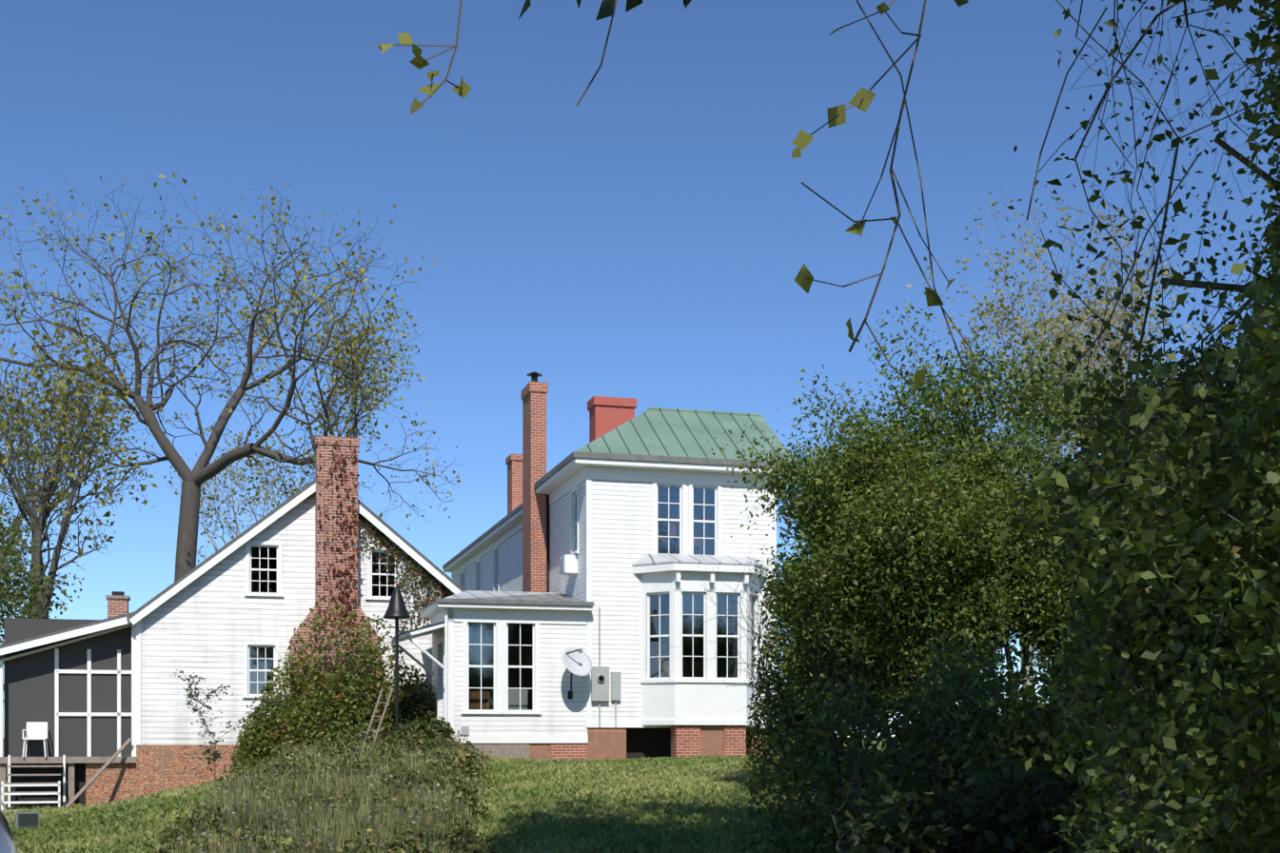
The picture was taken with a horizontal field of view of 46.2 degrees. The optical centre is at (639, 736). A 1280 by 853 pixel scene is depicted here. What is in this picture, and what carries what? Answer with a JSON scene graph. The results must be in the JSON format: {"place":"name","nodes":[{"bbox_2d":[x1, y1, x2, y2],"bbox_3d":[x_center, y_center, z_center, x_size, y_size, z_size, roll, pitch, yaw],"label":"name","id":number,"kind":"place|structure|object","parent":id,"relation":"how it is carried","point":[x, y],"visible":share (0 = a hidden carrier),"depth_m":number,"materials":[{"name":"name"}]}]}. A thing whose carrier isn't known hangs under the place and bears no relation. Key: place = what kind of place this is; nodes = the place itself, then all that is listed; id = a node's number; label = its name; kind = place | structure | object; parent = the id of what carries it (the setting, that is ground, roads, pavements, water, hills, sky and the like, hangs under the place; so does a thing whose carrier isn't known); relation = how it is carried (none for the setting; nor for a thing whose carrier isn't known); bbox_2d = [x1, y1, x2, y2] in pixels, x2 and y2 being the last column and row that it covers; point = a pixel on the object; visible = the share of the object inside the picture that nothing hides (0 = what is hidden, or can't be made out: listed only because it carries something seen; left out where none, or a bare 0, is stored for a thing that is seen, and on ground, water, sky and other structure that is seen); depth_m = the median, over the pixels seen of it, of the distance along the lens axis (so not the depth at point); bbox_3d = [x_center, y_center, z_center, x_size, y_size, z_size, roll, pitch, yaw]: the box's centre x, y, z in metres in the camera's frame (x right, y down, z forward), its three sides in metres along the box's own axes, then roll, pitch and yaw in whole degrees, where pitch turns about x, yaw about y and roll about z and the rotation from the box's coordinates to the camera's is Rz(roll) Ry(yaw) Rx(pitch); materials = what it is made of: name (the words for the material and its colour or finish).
{"place":"outdoors","nodes":[
{"label":"outdoors","id":0,"kind":"place"},
{"bbox_2d":[0,457,45,562],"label":"bare tree","id":1,"kind":"object","parent":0,"point":[18,518],"depth_m":51.73,"materials":[{"name":"green plant"}]},
{"bbox_2d":[3,617,131,756],"bbox_3d":[-13.989,-1.212,36.947,3.100,3.380,0.032,0,0,-16],"label":"old house screen","id":2,"kind":"object","parent":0,"point":[29,688],"visible":0.64,"depth_m":36.90,"materials":[{"name":"grey fabric"}]},
{"bbox_2d":[0,312,179,618],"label":"tall tree","id":3,"kind":"object","parent":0,"point":[78,425],"depth_m":45.39,"materials":[{"name":"green plant"}]},
{"bbox_2d":[111,590,124,595],"bbox_3d":[-13.838,-3.792,39.775,0.300,0.120,0.300,0,0,-15],"label":"chimney cap","id":4,"kind":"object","parent":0,"point":[120,593],"depth_m":39.63,"materials":[{"name":"grey metal"}]},
{"bbox_2d":[10,744,239,807],"bbox_3d":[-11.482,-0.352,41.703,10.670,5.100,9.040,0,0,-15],"label":"brick foundation","id":5,"kind":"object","parent":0,"point":[155,768],"depth_m":36.90,"materials":[{"name":"brick"}]},
{"bbox_2d":[154,412,311,562],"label":"bare tree","id":6,"kind":"object","parent":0,"point":[213,498],"depth_m":79.34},
{"bbox_2d":[107,435,380,737],"bbox_3d":[-10.429,-3.052,38.413,7.951,8.900,1.703,0,0,14],"label":"chimney","id":7,"kind":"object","parent":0,"point":[117,606],"visible":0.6,"depth_m":37.47,"materials":[{"name":"red brick"}]},
{"bbox_2d":[141,492,436,744],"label":"old house walls","id":8,"kind":"structure","parent":0,"point":[205,625],"depth_m":37.41,"materials":[{"name":"white wood"}]},
{"bbox_2d":[0,482,461,810],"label":"white trim","id":9,"kind":"structure","parent":8,"relation":"attached to","point":[135,672],"depth_m":36.98,"materials":[{"name":"white wood"}]},
{"bbox_2d":[315,439,360,641],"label":"chimney creeper leaves","id":10,"kind":"object","parent":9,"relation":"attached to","point":[344,546],"visible":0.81,"depth_m":37.46,"materials":[{"name":"plant"}]},
{"bbox_2d":[358,513,451,631],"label":"gable vine leaves","id":11,"kind":"object","parent":9,"relation":"attached to","point":[385,541],"visible":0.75,"depth_m":38.45,"materials":[{"name":"green plant"}]},
{"bbox_2d":[0,478,465,659],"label":"roof","id":12,"kind":"structure","parent":8,"relation":"on","point":[130,615],"depth_m":37.14,"materials":[{"name":"white wood"}]},
{"bbox_2d":[183,244,436,531],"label":"tree","id":13,"kind":"object","parent":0,"point":[364,348],"depth_m":60.36,"materials":[{"name":"plant"}]},
{"bbox_2d":[249,546,394,693],"bbox_3d":[-8.045,-2.932,38.079,3.680,3.760,0.004,0,0,-15],"label":"window","id":14,"kind":"structure","parent":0,"point":[274,586],"depth_m":37.70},
{"bbox_2d":[249,583,394,693],"bbox_3d":[-9.005,-1.907,38.716,7.090,4.190,1.520,0,0,-15],"label":"old house interior","id":15,"kind":"object","parent":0,"point":[268,654],"depth_m":39.16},
{"bbox_2d":[0,736,947,852],"bbox_3d":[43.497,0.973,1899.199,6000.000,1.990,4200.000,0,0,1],"label":"ground","id":16,"kind":"structure","parent":0,"point":[585,774],"depth_m":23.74,"materials":[{"name":"green plant"}]},
{"bbox_2d":[0,809,18,852],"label":"car","id":17,"kind":"object","parent":16,"relation":"on","point":[7,843],"visible":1,"depth_m":10.70,"materials":[{"name":"grey paint"}]},
{"bbox_2d":[0,796,38,834],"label":"trim","id":18,"kind":"structure","parent":17,"relation":"on","point":[28,818],"depth_m":12.88,"materials":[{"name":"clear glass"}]},
{"bbox_2d":[15,810,39,827],"bbox_3d":[-6.228,0.711,12.552,2.226,0.131,0.126,0,0,-24],"label":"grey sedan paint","id":19,"kind":"object","parent":18,"relation":"attached to","point":[16,818],"visible":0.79,"depth_m":12.90,"materials":[{"name":"grey paint"}]},
{"bbox_2d":[0,495,82,645],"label":"green tree","id":20,"kind":"object","parent":16,"relation":"on","point":[14,581],"depth_m":43.21,"materials":[{"name":"green plant"}]},
{"bbox_2d":[0,361,107,570],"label":"bare tree","id":21,"kind":"object","parent":16,"relation":"on","point":[29,501],"depth_m":59.55,"materials":[{"name":"green plant"}]},
{"bbox_2d":[0,384,130,592],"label":"bare tree","id":22,"kind":"object","parent":16,"relation":"on","point":[34,495],"depth_m":77.48,"materials":[{"name":"green plant"}]},
{"bbox_2d":[0,594,136,807],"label":"old house wood","id":23,"kind":"object","parent":16,"relation":"on","point":[71,761],"visible":0.65,"depth_m":36.22,"materials":[{"name":"grey wood"}]},
{"bbox_2d":[21,722,49,756],"bbox_3d":[-14.684,-0.021,36.475,0.552,1.002,0.689,0,0,-15],"label":"chair","id":24,"kind":"object","parent":23,"relation":"on","point":[36,731],"visible":0.92,"depth_m":36.63,"materials":[{"name":"white"}]},
{"bbox_2d":[0,339,151,618],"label":"tall tree","id":25,"kind":"object","parent":16,"relation":"on","point":[10,482],"depth_m":50.20,"materials":[{"name":"green plant"}]},
{"bbox_2d":[170,669,282,781],"bbox_3d":[-8.143,-0.187,28.861,2.692,2.323,1.520,0,0,39],"label":"sapling","id":26,"kind":"object","parent":16,"relation":"on","point":[195,709],"depth_m":28.88,"materials":[{"name":"green plant"}]},
{"bbox_2d":[0,164,463,581],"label":"bare tree","id":27,"kind":"object","parent":16,"relation":"on","point":[197,476],"depth_m":56.28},
{"bbox_2d":[134,720,502,852],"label":"weed clump leaves","id":28,"kind":"object","parent":16,"relation":"on","point":[467,835],"visible":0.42,"depth_m":23.53,"materials":[{"name":"green plant"}]},
{"bbox_2d":[168,731,484,852],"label":"weed seed heads","id":29,"kind":"object","parent":16,"relation":"on","point":[247,836],"visible":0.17,"depth_m":19.39,"materials":[{"name":"plant"}]},
{"bbox_2d":[170,732,490,852],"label":"tall weed blades","id":30,"kind":"object","parent":16,"relation":"on","point":[329,816],"visible":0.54,"depth_m":19.83,"materials":[{"name":"green plant"}]},
{"bbox_2d":[229,597,436,776],"bbox_3d":[-7.374,-1.110,36.561,5.162,4.589,3.828,0,0,1],"label":"bush","id":31,"kind":"object","parent":16,"relation":"on","point":[329,716],"depth_m":36.16,"materials":[{"name":"green plant"}]},
{"bbox_2d":[361,688,393,747],"bbox_3d":[-6.023,-0.177,33.899,0.960,1.867,0.138,0,0,-40],"label":"wooden ladder","id":32,"kind":"object","parent":16,"relation":"on","point":[382,716],"visible":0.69,"depth_m":33.96,"materials":[{"name":"brown wood"}]},
{"bbox_2d":[387,583,406,733],"bbox_3d":[-5.532,-1.327,34.136,0.440,4.350,0.140,0,0,-15],"label":"pole","id":33,"kind":"object","parent":16,"relation":"on","point":[396,626],"visible":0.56,"depth_m":34.12,"materials":[{"name":"black metal"}]},
{"bbox_2d":[383,587,410,619],"bbox_3d":[-5.532,-3.052,34.136,0.620,0.700,0.604,0,0,-15],"label":"lantern bell","id":34,"kind":"object","parent":33,"relation":"on","point":[396,607],"visible":0.98,"depth_m":33.98,"materials":[{"name":"black metal"}]},
{"bbox_2d":[382,690,436,741],"bbox_3d":[-5.601,-0.278,36.832,1.667,1.725,1.658,0,0,1],"label":"shrub","id":35,"kind":"object","parent":16,"relation":"on","point":[425,709],"visible":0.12,"depth_m":36.51,"materials":[{"name":"green plant"}]},
{"bbox_2d":[391,719,437,750],"bbox_3d":[-5.074,0.088,33.748,1.225,1.000,1.265,0,0,1],"label":"shrub","id":36,"kind":"object","parent":16,"relation":"on","point":[406,726],"visible":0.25,"depth_m":33.55,"materials":[{"name":"green plant"}]},
{"bbox_2d":[427,715,455,748],"bbox_3d":[-4.571,0.044,34.201,0.868,1.060,0.823,0,0,1],"label":"shrub","id":37,"kind":"object","parent":16,"relation":"on","point":[448,729],"visible":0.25,"depth_m":34.08,"materials":[{"name":"green plant"}]},
{"bbox_2d":[470,743,530,758],"bbox_3d":[-4.404,0.438,35.870,3.200,0.920,1.960,0,0,-15],"label":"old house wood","id":38,"kind":"object","parent":16,"relation":"on","point":[513,750],"visible":0.12,"depth_m":35.20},
{"bbox_2d":[398,457,788,743],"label":"house trim","id":39,"kind":"structure","parent":16,"relation":"on","point":[676,697],"depth_m":35.77,"materials":[{"name":"white wood"}]},
{"bbox_2d":[391,622,444,644],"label":"fascia","id":40,"kind":"structure","parent":39,"relation":"on","point":[423,631],"depth_m":34.85,"materials":[{"name":"white wood"}]},
{"bbox_2d":[390,621,444,639],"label":"awning roof","id":41,"kind":"structure","parent":40,"relation":"on","point":[417,628],"depth_m":35.08,"materials":[{"name":"grey metal"}]},
{"bbox_2d":[452,505,550,591],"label":"wing walls","id":42,"kind":"structure","parent":39,"relation":"attached to","point":[511,563],"depth_m":46.42,"materials":[{"name":"white wood"}]},
{"bbox_2d":[418,590,583,611],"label":"roof","id":43,"kind":"structure","parent":39,"relation":"on","point":[512,595],"depth_m":36.75,"materials":[{"name":"grey metal"}]},
{"bbox_2d":[432,621,587,734],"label":"sunroom walls","id":44,"kind":"structure","parent":39,"relation":"on","point":[561,713],"depth_m":35.50,"materials":[{"name":"white wood"}]},
{"bbox_2d":[508,553,577,709],"bbox_3d":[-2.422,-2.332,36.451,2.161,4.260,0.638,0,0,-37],"label":"window air conditioner","id":45,"kind":"object","parent":39,"relation":"attached to","point":[570,564],"visible":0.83,"depth_m":36.65,"materials":[{"name":"white"}]},
{"bbox_2d":[561,647,591,675],"bbox_3d":[-1.468,-1.766,35.043,0.470,0.704,0.864,0,0,41],"label":"satellite dish","id":46,"kind":"object","parent":39,"relation":"on","point":[577,662],"visible":1,"depth_m":35.11,"materials":[{"name":"white metal"}]},
{"bbox_2d":[587,395,636,442],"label":"chimney","id":47,"kind":"object","parent":39,"relation":"attached to","point":[607,414],"visible":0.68,"depth_m":40.54,"materials":[{"name":"red brick"}]},
{"bbox_2d":[550,478,770,721],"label":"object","id":48,"kind":"structure","parent":39,"relation":"in","point":[621,527],"depth_m":36.05,"materials":[{"name":"white wood"}]},
{"bbox_2d":[575,409,793,462],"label":"roof","id":49,"kind":"structure","parent":39,"relation":"on","point":[667,433],"depth_m":37.16,"materials":[{"name":"green metal"}]},
{"bbox_2d":[648,407,762,416],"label":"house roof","id":50,"kind":"structure","parent":49,"relation":"on","point":[704,411],"depth_m":38.69,"materials":[{"name":"green metal"}]},
{"bbox_2d":[632,552,767,568],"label":"bay roof","id":51,"kind":"structure","parent":39,"relation":"on","point":[650,558],"depth_m":35.97,"materials":[{"name":"grey metal"}]},
{"bbox_2d":[469,725,723,759],"bbox_3d":[-1.031,0.353,35.662,6.091,1.290,0.444,0,0,-8],"label":"brick foundation","id":52,"kind":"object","parent":16,"relation":"on","point":[606,744],"visible":0.36,"depth_m":35.84,"materials":[{"name":"red brick"}]},
{"bbox_2d":[659,551,864,798],"bbox_3d":[2.697,-1.256,26.200,4.714,4.575,4.512,0,0,1],"label":"tangled shrub","id":53,"kind":"object","parent":16,"relation":"on","point":[764,746],"depth_m":25.40,"materials":[{"name":"green plant"}]},
{"bbox_2d":[760,747,891,852],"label":"weed blades","id":54,"kind":"object","parent":16,"relation":"on","point":[817,817],"depth_m":20.68,"materials":[{"name":"green plant"}]},
{"bbox_2d":[755,734,1095,852],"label":"tangled shrub","id":55,"kind":"object","parent":16,"relation":"on","point":[893,826],"depth_m":13.02,"materials":[{"name":"green plant"}]},
{"bbox_2d":[707,276,1144,781],"bbox_3d":[5.559,-2.994,25.040,7.889,8.267,5.924,0,0,1],"label":"tree","id":56,"kind":"object","parent":16,"relation":"on","point":[1007,650],"visible":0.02,"depth_m":23.86,"materials":[{"name":"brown plant"}]},
{"bbox_2d":[741,558,1119,852],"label":"tangled shrub","id":57,"kind":"object","parent":16,"relation":"on","point":[1022,738],"depth_m":17.05,"materials":[{"name":"green plant"}]},
{"bbox_2d":[905,178,1198,700],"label":"pale tree","id":58,"kind":"object","parent":16,"relation":"on","point":[1059,310],"depth_m":62.10,"materials":[{"name":"green plant"}]},
{"bbox_2d":[1016,610,1089,710],"bbox_3d":[8.674,-0.686,18.630,7.851,4.584,7.024,0,0,1],"label":"tangled shrub","id":59,"kind":"object","parent":16,"relation":"on","point":[1060,656],"depth_m":20.62,"materials":[{"name":"green plant"}]},
{"bbox_2d":[954,0,1279,852],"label":"understorey sapling leaves","id":60,"kind":"object","parent":16,"relation":"on","point":[1246,605],"visible":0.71,"depth_m":5.78,"materials":[{"name":"green plant"}]},
{"bbox_2d":[1013,0,1279,852],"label":"leaves","id":61,"kind":"object","parent":16,"relation":"on","point":[1194,78],"visible":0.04,"depth_m":9.69,"materials":[{"name":"green plant"}]},
{"bbox_2d":[1044,339,1260,852],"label":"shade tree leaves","id":62,"kind":"object","parent":16,"relation":"on","point":[1076,834],"visible":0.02,"depth_m":9.23,"materials":[{"name":"green plant"}]},
{"bbox_2d":[1212,0,1241,6],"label":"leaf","id":63,"kind":"object","parent":16,"relation":"on","point":[1216,3],"visible":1,"depth_m":4.44,"materials":[{"name":"green plant"}]},
{"bbox_2d":[518,0,691,20],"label":"tree leaves","id":64,"kind":"object","parent":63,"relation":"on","point":[606,9],"visible":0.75,"depth_m":6.99,"materials":[{"name":"green plant"}]},
{"bbox_2d":[1233,46,1270,83],"bbox_3d":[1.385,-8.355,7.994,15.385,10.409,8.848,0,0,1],"label":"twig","id":65,"kind":"object","parent":63,"relation":"attached to","point":[1250,66],"visible":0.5,"depth_m":11.83,"materials":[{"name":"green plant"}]},
{"bbox_2d":[469,495,732,709],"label":"window panes","id":66,"kind":"structure","parent":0,"point":[651,619],"depth_m":38.95,"materials":[{"name":"glass"}]},
{"bbox_2d":[458,371,768,760],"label":"house","id":67,"kind":"structure","parent":0,"point":[526,469],"depth_m":36.58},
{"bbox_2d":[435,451,797,606],"bbox_3d":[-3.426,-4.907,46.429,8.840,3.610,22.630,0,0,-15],"label":"gutter","id":68,"kind":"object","parent":67,"relation":"attached to","point":[611,456],"visible":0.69,"depth_m":35.76,"materials":[{"name":"white metal"}]},
{"bbox_2d":[0,0,1279,736],"label":"sky","id":69,"kind":"structure","parent":0,"point":[647,239],"materials":[{"name":"blue"}]},
{"bbox_2d":[631,560,767,569],"bbox_3d":[1.625,-4.132,36.019,3.480,0.040,0.990,0,0,-15],"label":"bay window roof","id":70,"kind":"structure","parent":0,"point":[698,562],"depth_m":35.58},
{"bbox_2d":[393,0,1201,393],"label":"branches","id":71,"kind":"object","parent":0,"point":[896,133],"depth_m":5.67,"materials":[{"name":"brown wood"}]},
{"bbox_2d":[375,32,471,114],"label":"leaves","id":72,"kind":"object","parent":71,"relation":"attached to","point":[463,89],"visible":1,"depth_m":4.71,"materials":[{"name":"green plant"}]},
{"bbox_2d":[1008,261,1234,469],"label":"pale tree","id":73,"kind":"object","parent":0,"point":[1156,330],"depth_m":72.29,"materials":[{"name":"green plant"}]},
{"bbox_2d":[1038,0,1279,406],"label":"tree branches","id":74,"kind":"object","parent":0,"point":[1216,286],"visible":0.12,"depth_m":9.63,"materials":[{"name":"brown wood"}]}
]}

